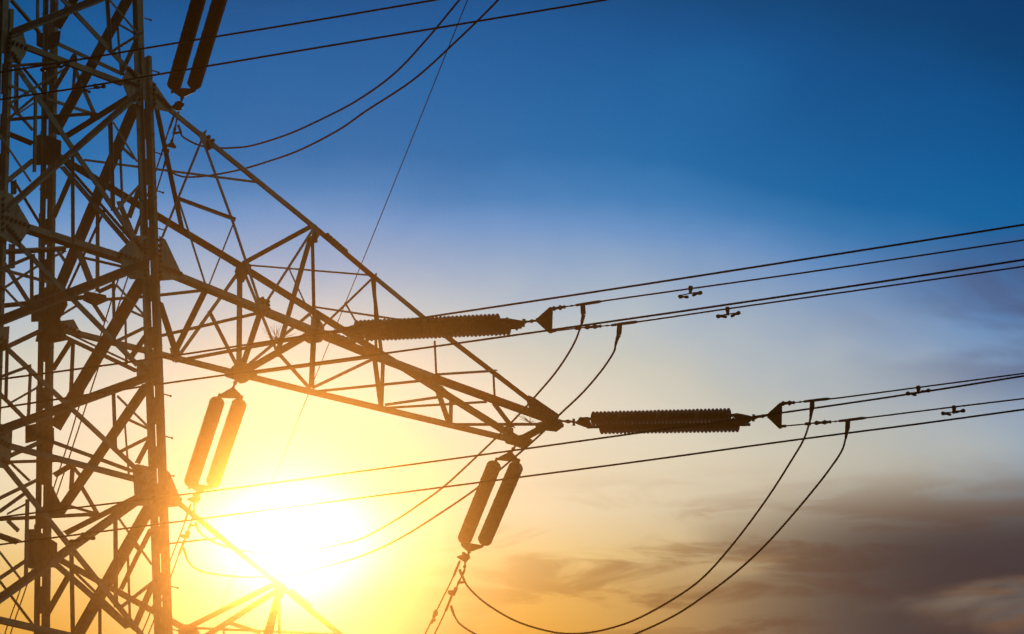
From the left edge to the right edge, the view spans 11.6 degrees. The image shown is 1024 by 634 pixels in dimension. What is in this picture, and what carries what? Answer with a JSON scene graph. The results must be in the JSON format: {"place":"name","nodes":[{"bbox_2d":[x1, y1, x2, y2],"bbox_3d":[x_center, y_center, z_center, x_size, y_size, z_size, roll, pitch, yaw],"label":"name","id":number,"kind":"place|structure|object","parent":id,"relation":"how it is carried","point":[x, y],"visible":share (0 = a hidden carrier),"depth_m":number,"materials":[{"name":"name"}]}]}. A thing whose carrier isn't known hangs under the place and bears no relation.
{"place":"outdoors","nodes":[
{"label":"outdoors","id":0,"kind":"place"},
{"bbox_2d":[0,0,437,72],"bbox_3d":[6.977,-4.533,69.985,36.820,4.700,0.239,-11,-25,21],"label":"conductor","id":1,"kind":"object","parent":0,"point":[235,33],"visible":1,"depth_m":75.10,"materials":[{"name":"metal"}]},
{"bbox_2d":[40,61,68,71],"bbox_3d":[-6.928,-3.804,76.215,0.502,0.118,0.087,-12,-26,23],"label":"vibration damper","id":2,"kind":"object","parent":1,"relation":"attached to","point":[58,66],"visible":1,"depth_m":76.17,"materials":[{"name":"metal"}]},
{"bbox_2d":[0,0,563,633],"bbox_3d":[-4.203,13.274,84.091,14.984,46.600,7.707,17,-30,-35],"label":"transmission tower","id":3,"kind":"structure","parent":0,"point":[142,254],"depth_m":88.39,"materials":[{"name":"metal"}]},
{"bbox_2d":[167,0,226,148],"bbox_3d":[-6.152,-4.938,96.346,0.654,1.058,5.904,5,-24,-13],"label":"insulator set","id":4,"kind":"object","parent":3,"relation":"hanging from","point":[189,32],"visible":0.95,"depth_m":95.84,"materials":[{"name":"brown ceramic"}]},
{"bbox_2d":[4,116,174,633],"bbox_3d":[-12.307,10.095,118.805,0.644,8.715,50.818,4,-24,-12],"label":"conductor","id":5,"kind":"object","parent":4,"relation":"attached to","point":[171,122],"visible":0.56,"depth_m":106.28,"materials":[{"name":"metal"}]},
{"bbox_2d":[10,149,169,633],"bbox_3d":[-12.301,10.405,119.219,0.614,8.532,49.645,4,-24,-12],"label":"conductor","id":6,"kind":"object","parent":4,"relation":"attached to","point":[164,164],"visible":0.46,"depth_m":106.88,"materials":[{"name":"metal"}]},
{"bbox_2d":[177,0,459,148],"bbox_3d":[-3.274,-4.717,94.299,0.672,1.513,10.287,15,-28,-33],"label":"jumper cable","id":7,"kind":"object","parent":4,"relation":"attached to","point":[384,81],"visible":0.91,"depth_m":94.36,"materials":[{"name":"metal"}]},
{"bbox_2d":[173,0,498,177],"bbox_3d":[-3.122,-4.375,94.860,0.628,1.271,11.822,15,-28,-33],"label":"jumper cable","id":8,"kind":"object","parent":4,"relation":"hanging from","point":[422,72],"visible":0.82,"depth_m":94.61,"materials":[{"name":"metal"}]},
{"bbox_2d":[180,377,246,538],"bbox_3d":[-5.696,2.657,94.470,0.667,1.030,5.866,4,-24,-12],"label":"insulator set","id":9,"kind":"object","parent":3,"relation":"hanging from","point":[232,424],"visible":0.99,"depth_m":93.72,"materials":[{"name":"brown ceramic"}]},
{"bbox_2d":[142,503,191,631],"bbox_3d":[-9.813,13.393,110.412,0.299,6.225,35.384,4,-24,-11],"label":"conductor","id":10,"kind":"object","parent":9,"relation":"attached to","point":[186,516],"visible":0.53,"depth_m":96.99,"materials":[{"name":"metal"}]},
{"bbox_2d":[148,539,185,633],"bbox_3d":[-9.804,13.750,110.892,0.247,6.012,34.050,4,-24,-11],"label":"conductor","id":11,"kind":"object","parent":9,"relation":"attached to","point":[181,548],"visible":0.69,"depth_m":97.56,"materials":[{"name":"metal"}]},
{"bbox_2d":[194,315,585,553],"bbox_3d":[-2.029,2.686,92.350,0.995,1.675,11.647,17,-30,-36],"label":"jumper cable","id":12,"kind":"object","parent":9,"relation":"attached to","point":[490,443],"visible":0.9,"depth_m":92.12,"materials":[{"name":"metal"}]},
{"bbox_2d":[262,325,293,344],"bbox_3d":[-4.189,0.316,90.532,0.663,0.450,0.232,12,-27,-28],"label":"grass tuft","id":13,"kind":"object","parent":3,"relation":"attached to","point":[275,337],"visible":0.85,"depth_m":90.55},
{"bbox_2d":[324,307,552,340],"bbox_3d":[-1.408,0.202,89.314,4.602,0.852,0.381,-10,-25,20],"label":"insulator set","id":14,"kind":"object","parent":3,"relation":"attached to","point":[476,325],"visible":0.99,"depth_m":89.15,"materials":[{"name":"brown ceramic"}]},
{"bbox_2d":[552,239,1023,314],"bbox_3d":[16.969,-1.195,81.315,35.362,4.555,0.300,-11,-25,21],"label":"conductor","id":15,"kind":"object","parent":14,"relation":"attached to","point":[581,305],"visible":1,"depth_m":86.99,"materials":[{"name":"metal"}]},
{"bbox_2d":[678,286,702,298],"bbox_3d":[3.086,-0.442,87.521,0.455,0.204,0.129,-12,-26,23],"label":"vibration damper","id":16,"kind":"object","parent":15,"relation":"attached to","point":[680,296],"visible":1,"depth_m":87.49,"materials":[{"name":"metal"}]},
{"bbox_2d":[552,266,1023,334],"bbox_3d":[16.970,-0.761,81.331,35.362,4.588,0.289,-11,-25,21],"label":"conductor","id":17,"kind":"object","parent":14,"relation":"attached to","point":[619,328],"visible":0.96,"depth_m":86.99,"materials":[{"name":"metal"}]},
{"bbox_2d":[182,335,620,577],"bbox_3d":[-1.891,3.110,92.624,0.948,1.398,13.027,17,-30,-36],"label":"jumper cable","id":18,"kind":"object","parent":17,"relation":"attached to","point":[510,460],"visible":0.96,"depth_m":92.47,"materials":[{"name":"metal"}]},
{"bbox_2d":[716,307,740,317],"bbox_3d":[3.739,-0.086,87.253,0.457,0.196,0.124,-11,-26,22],"label":"vibration damper","id":19,"kind":"object","parent":17,"relation":"attached to","point":[727,309],"visible":1,"depth_m":87.24,"materials":[{"name":"metal"}]},
{"bbox_2d":[447,446,522,595],"bbox_3d":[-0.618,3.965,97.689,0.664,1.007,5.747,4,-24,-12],"label":"insulator set","id":20,"kind":"object","parent":3,"relation":"hanging from","point":[501,500],"visible":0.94,"depth_m":96.94,"materials":[{"name":"brown ceramic"}]},
{"bbox_2d":[425,560,460,633],"bbox_3d":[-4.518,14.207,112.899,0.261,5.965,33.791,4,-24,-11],"label":"conductor","id":21,"kind":"object","parent":20,"relation":"attached to","point":[456,568],"visible":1,"depth_m":99.83,"materials":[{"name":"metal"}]},
{"bbox_2d":[430,610,437,623],"bbox_3d":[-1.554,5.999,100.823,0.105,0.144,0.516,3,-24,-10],"label":"vibration damper","id":22,"kind":"object","parent":21,"relation":"attached to","point":[435,613],"visible":1,"depth_m":100.70,"materials":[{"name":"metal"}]},
{"bbox_2d":[434,594,452,633],"bbox_3d":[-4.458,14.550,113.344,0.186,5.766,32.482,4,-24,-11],"label":"conductor","id":23,"kind":"object","parent":20,"relation":"attached to","point":[448,603],"visible":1,"depth_m":100.46,"materials":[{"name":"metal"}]},
{"bbox_2d":[458,410,812,633],"bbox_3d":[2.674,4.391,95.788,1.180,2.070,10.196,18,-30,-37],"label":"jumper cable","id":24,"kind":"object","parent":20,"relation":"attached to","point":[714,565],"visible":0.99,"depth_m":95.77,"materials":[{"name":"metal"}]},
{"bbox_2d":[519,415,535,423],"bbox_3d":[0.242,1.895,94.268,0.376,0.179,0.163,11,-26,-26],"label":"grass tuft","id":25,"kind":"object","parent":3,"relation":"attached to","point":[524,418],"visible":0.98,"depth_m":94.30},
{"bbox_2d":[558,403,781,433],"bbox_3d":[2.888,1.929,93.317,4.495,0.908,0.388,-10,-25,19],"label":"insulator set","id":26,"kind":"object","parent":3,"relation":"attached to","point":[616,422],"visible":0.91,"depth_m":93.24,"materials":[{"name":"brown ceramic"}]},
{"bbox_2d":[781,398,1023,430],"bbox_3d":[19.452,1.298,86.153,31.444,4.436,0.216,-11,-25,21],"label":"conductor","id":27,"kind":"object","parent":26,"relation":"attached to","point":[847,424],"visible":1,"depth_m":91.93,"materials":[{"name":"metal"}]},
{"bbox_2d":[450,430,848,633],"bbox_3d":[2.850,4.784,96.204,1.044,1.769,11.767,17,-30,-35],"label":"jumper cable","id":28,"kind":"object","parent":27,"relation":"attached to","point":[743,565],"visible":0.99,"depth_m":94.83,"materials":[{"name":"metal"}]},
{"bbox_2d":[941,405,965,415],"bbox_3d":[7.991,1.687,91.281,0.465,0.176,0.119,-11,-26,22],"label":"vibration damper","id":29,"kind":"object","parent":27,"relation":"attached to","point":[954,410],"visible":1,"depth_m":91.25,"materials":[{"name":"metal"}]},
{"bbox_2d":[781,373,1023,410],"bbox_3d":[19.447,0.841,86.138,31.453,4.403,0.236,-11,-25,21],"label":"conductor","id":30,"kind":"object","parent":26,"relation":"attached to","point":[811,401],"visible":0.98,"depth_m":91.85,"materials":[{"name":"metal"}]},
{"bbox_2d":[906,385,929,395],"bbox_3d":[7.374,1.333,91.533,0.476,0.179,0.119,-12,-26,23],"label":"vibration damper","id":31,"kind":"object","parent":30,"relation":"attached to","point":[918,388],"visible":0.45,"depth_m":91.51,"materials":[{"name":"metal"}]},
{"bbox_2d":[0,0,607,99],"bbox_3d":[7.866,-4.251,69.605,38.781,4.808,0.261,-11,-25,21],"label":"conductor","id":32,"kind":"object","parent":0,"point":[348,42],"visible":1,"depth_m":74.54,"materials":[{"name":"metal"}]},
{"bbox_2d":[83,84,105,92],"bbox_3d":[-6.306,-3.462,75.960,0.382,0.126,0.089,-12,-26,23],"label":"vibration damper","id":33,"kind":"object","parent":32,"relation":"attached to","point":[95,86],"visible":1,"depth_m":75.93,"materials":[{"name":"metal"}]},
{"bbox_2d":[212,0,467,627],"bbox_3d":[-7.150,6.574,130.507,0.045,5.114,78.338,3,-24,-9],"label":"conductor","id":34,"kind":"object","parent":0,"point":[351,287],"visible":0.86,"depth_m":108.82,"materials":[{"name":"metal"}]},
{"bbox_2d":[0,224,1023,379],"bbox_3d":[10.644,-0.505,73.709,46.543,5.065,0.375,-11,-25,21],"label":"conductor","id":35,"kind":"object","parent":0,"point":[668,280],"visible":1,"depth_m":78.52,"materials":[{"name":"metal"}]},
{"bbox_2d":[0,259,1023,408],"bbox_3d":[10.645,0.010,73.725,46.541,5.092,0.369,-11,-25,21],"label":"conductor","id":36,"kind":"object","parent":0,"point":[693,309],"visible":1,"depth_m":78.53,"materials":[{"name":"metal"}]},
{"bbox_2d":[0,375,1023,517],"bbox_3d":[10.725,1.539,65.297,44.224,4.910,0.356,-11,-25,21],"label":"conductor","id":37,"kind":"object","parent":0,"point":[520,448],"visible":1,"depth_m":70.14,"materials":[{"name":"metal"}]},
{"bbox_2d":[0,409,1023,544],"bbox_3d":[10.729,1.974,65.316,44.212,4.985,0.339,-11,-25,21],"label":"conductor","id":38,"kind":"object","parent":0,"point":[521,476],"visible":1,"depth_m":70.15,"materials":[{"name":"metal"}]},
{"bbox_2d":[69,532,95,542],"bbox_3d":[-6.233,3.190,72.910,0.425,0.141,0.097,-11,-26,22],"label":"vibration damper","id":39,"kind":"object","parent":38,"relation":"attached to","point":[82,538],"visible":1,"depth_m":72.88,"materials":[{"name":"metal"}]},
{"bbox_2d":[0,0,1023,633],"label":"sky","id":40,"kind":"structure","parent":0,"point":[608,144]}
]}

